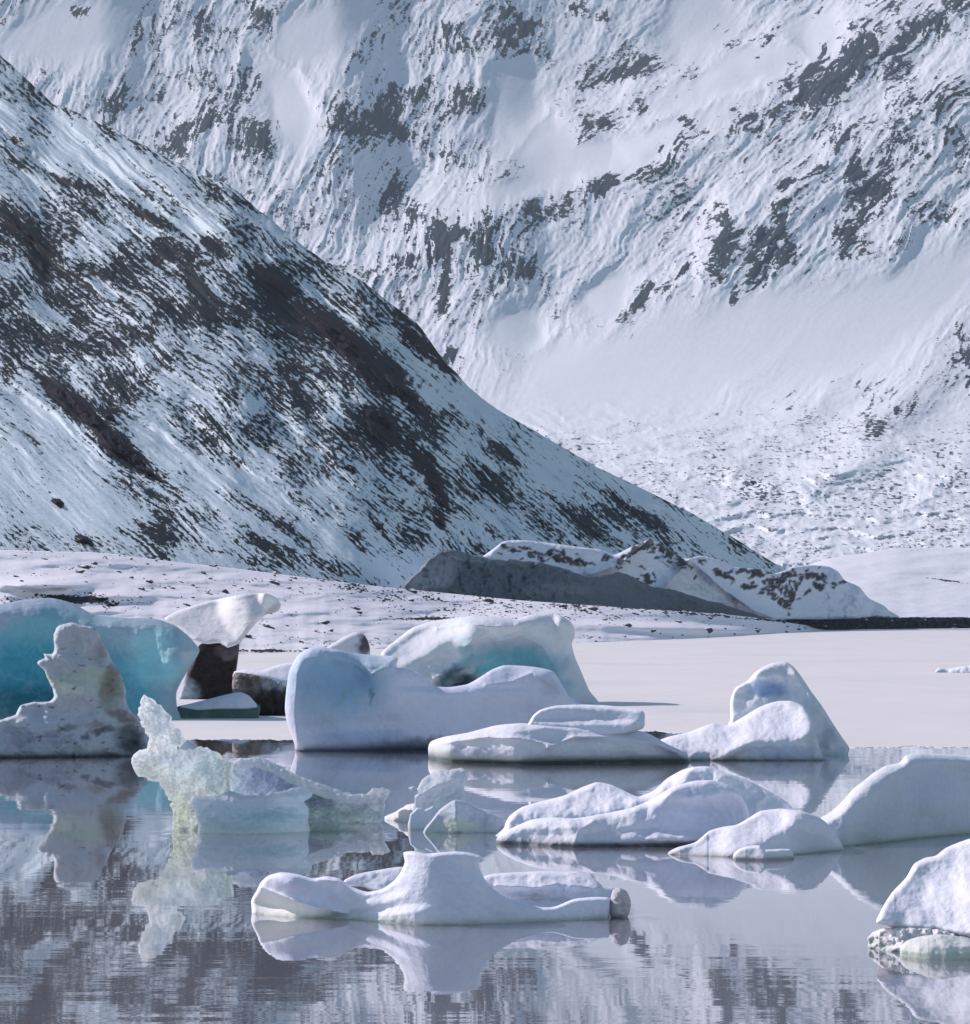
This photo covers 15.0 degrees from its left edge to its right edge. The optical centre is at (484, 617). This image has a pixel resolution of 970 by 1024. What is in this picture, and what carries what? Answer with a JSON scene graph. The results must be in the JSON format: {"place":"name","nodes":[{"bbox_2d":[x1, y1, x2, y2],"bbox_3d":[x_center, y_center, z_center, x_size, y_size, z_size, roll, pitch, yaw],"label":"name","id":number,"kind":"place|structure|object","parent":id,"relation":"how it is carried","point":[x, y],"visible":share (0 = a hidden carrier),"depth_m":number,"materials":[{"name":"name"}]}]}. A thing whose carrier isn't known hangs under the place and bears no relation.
{"place":"outdoors","nodes":[
{"label":"outdoors","id":0,"kind":"place"},
{"bbox_2d":[0,56,786,588],"bbox_3d":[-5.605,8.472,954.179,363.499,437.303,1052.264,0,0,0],"label":"hillside","id":1,"kind":"structure","parent":0,"point":[200,368],"depth_m":796.00,"materials":[{"name":"white snow"}]},
{"bbox_2d":[0,0,969,568],"bbox_3d":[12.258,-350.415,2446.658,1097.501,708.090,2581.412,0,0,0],"label":"mountain","id":2,"kind":"structure","parent":0,"point":[706,260],"depth_m":2893.68,"materials":[{"name":"white snow"}]},
{"bbox_2d":[0,731,969,1023],"bbox_3d":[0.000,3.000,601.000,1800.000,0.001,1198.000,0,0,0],"label":"lake","id":3,"kind":"structure","parent":0,"point":[122,901],"depth_m":35.91,"materials":[{"name":"liquid"}]},
{"bbox_2d":[0,622,147,757],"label":"iceberg","id":4,"kind":"object","parent":3,"relation":"on","point":[85,711],"visible":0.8,"depth_m":79.57,"materials":[{"name":"white ice"}]},
{"bbox_2d":[0,598,198,719],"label":"iceberg","id":5,"kind":"object","parent":3,"relation":"on","point":[153,659],"visible":0.52,"depth_m":109.33,"materials":[{"name":"teal ice"}]},
{"bbox_2d":[177,692,259,717],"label":"ice floe","id":6,"kind":"object","parent":3,"relation":"on","point":[238,705],"visible":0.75,"depth_m":109.63,"materials":[{"name":"white ice"}]},
{"bbox_2d":[165,593,280,698],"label":"iceberg","id":7,"kind":"object","parent":3,"relation":"on","point":[219,629],"visible":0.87,"depth_m":135.37,"materials":[{"name":"white ice"}]},
{"bbox_2d":[131,695,390,833],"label":"broken ice","id":8,"kind":"structure","parent":3,"relation":"on","point":[207,790],"depth_m":52.08,"materials":[{"name":"white ice"}]},
{"bbox_2d":[232,663,292,715],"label":"iceberg","id":9,"kind":"object","parent":3,"relation":"on","point":[265,690],"visible":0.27,"depth_m":112.62,"materials":[{"name":"ice"}]},
{"bbox_2d":[310,819,340,830],"bbox_3d":[-2.243,2.950,51.910,0.433,0.247,0.356,0,0,0],"label":"ice fragment","id":10,"kind":"object","parent":3,"relation":"on","point":[330,825],"visible":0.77,"depth_m":51.78,"materials":[{"name":"ice"}]},
{"bbox_2d":[327,632,369,654],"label":"iceberg","id":11,"kind":"object","parent":3,"relation":"on","point":[356,642],"visible":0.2,"depth_m":158.14,"materials":[{"name":"white ice"}]},
{"bbox_2d":[285,647,588,750],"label":"iceberg","id":12,"kind":"object","parent":3,"relation":"on","point":[337,700],"visible":0.71,"depth_m":83.20,"materials":[{"name":"white ice"}]},
{"bbox_2d":[251,851,630,924],"bbox_3d":[-0.466,2.750,37.270,3.859,0.894,2.726,0,0,0],"label":"ice floe","id":13,"kind":"object","parent":3,"relation":"on","point":[445,888],"visible":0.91,"depth_m":36.61,"materials":[{"name":"white ice"}]},
{"bbox_2d":[384,768,505,832],"bbox_3d":[-0.671,2.702,53.245,1.367,1.058,4.109,0,0,-15],"label":"ice fragment","id":14,"kind":"object","parent":3,"relation":"on","point":[440,804],"visible":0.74,"depth_m":52.16,"materials":[{"name":"white ice"}]},
{"bbox_2d":[381,614,599,704],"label":"iceberg","id":15,"kind":"object","parent":3,"relation":"on","point":[457,651],"visible":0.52,"depth_m":127.52,"materials":[{"name":"white ice"}]},
{"bbox_2d":[428,662,848,763],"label":"ice floe","id":16,"kind":"object","parent":3,"relation":"on","point":[778,712],"visible":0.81,"depth_m":77.22,"materials":[{"name":"white ice"}]},
{"bbox_2d":[495,766,793,846],"bbox_3d":[2.346,2.658,50.503,4.575,1.173,4.810,0,0,0],"label":"ice floe","id":17,"kind":"object","parent":3,"relation":"on","point":[687,806],"visible":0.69,"depth_m":48.64,"materials":[{"name":"white ice"}]},
{"bbox_2d":[668,809,843,860],"bbox_3d":[3.406,2.786,47.335,2.026,0.647,3.363,0,0,24],"label":"ice floe","id":18,"kind":"object","parent":3,"relation":"on","point":[776,834],"visible":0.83,"depth_m":46.80,"materials":[{"name":"white ice"}]},
{"bbox_2d":[821,753,969,845],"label":"iceberg","id":19,"kind":"object","parent":3,"relation":"on","point":[916,796],"visible":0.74,"depth_m":49.94,"materials":[{"name":"white ice"}]},
{"bbox_2d":[867,839,969,959],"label":"iceberg","id":20,"kind":"object","parent":3,"relation":"on","point":[924,913],"visible":0.85,"depth_m":33.39,"materials":[{"name":"white ice"}]},
{"bbox_2d":[0,550,969,652],"bbox_3d":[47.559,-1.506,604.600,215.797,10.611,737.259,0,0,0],"label":"shore","id":21,"kind":"structure","parent":0,"point":[309,605],"depth_m":387.71,"materials":[{"name":"white snow"}]},
{"bbox_2d":[78,565,90,568],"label":"boulder","id":22,"kind":"object","parent":21,"relation":"on","point":[85,566],"visible":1,"depth_m":362.50,"materials":[{"name":"stone"}]},
{"bbox_2d":[263,624,274,628],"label":"boulder","id":23,"kind":"object","parent":21,"relation":"on","point":[268,626],"visible":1,"depth_m":345.42,"materials":[{"name":"stone"}]},
{"bbox_2d":[405,588,417,592],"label":"boulder","id":24,"kind":"object","parent":21,"relation":"on","point":[412,590],"visible":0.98,"depth_m":464.14,"materials":[{"name":"stone"}]},
{"bbox_2d":[482,598,493,601],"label":"boulder","id":25,"kind":"object","parent":21,"relation":"on","point":[488,600],"visible":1,"depth_m":484.78,"materials":[{"name":"stone"}]},
{"bbox_2d":[140,630,969,747],"bbox_3d":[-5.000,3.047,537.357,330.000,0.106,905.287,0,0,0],"label":"lake ice","id":26,"kind":"structure","parent":0,"point":[882,688],"depth_m":175.75,"materials":[{"name":"white ice"}]},
{"bbox_2d":[935,665,969,672],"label":"ice floe","id":27,"kind":"object","parent":26,"relation":"on","point":[963,669],"visible":0.66,"depth_m":201.06,"materials":[{"name":"white ice"}]},
{"bbox_2d":[402,550,766,618],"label":"glacier wall","id":28,"kind":"structure","parent":0,"point":[454,572],"depth_m":591.27,"materials":[{"name":"grey ice"}]},
{"bbox_2d":[483,539,891,619],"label":"glacier snowfield","id":29,"kind":"structure","parent":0,"point":[813,592],"depth_m":773.55,"materials":[{"name":"white snow"}]},
{"bbox_2d":[776,548,969,628],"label":"glacier hill","id":30,"kind":"structure","parent":0,"point":[918,588],"depth_m":1030.22,"materials":[{"name":"white snow"}]}
]}

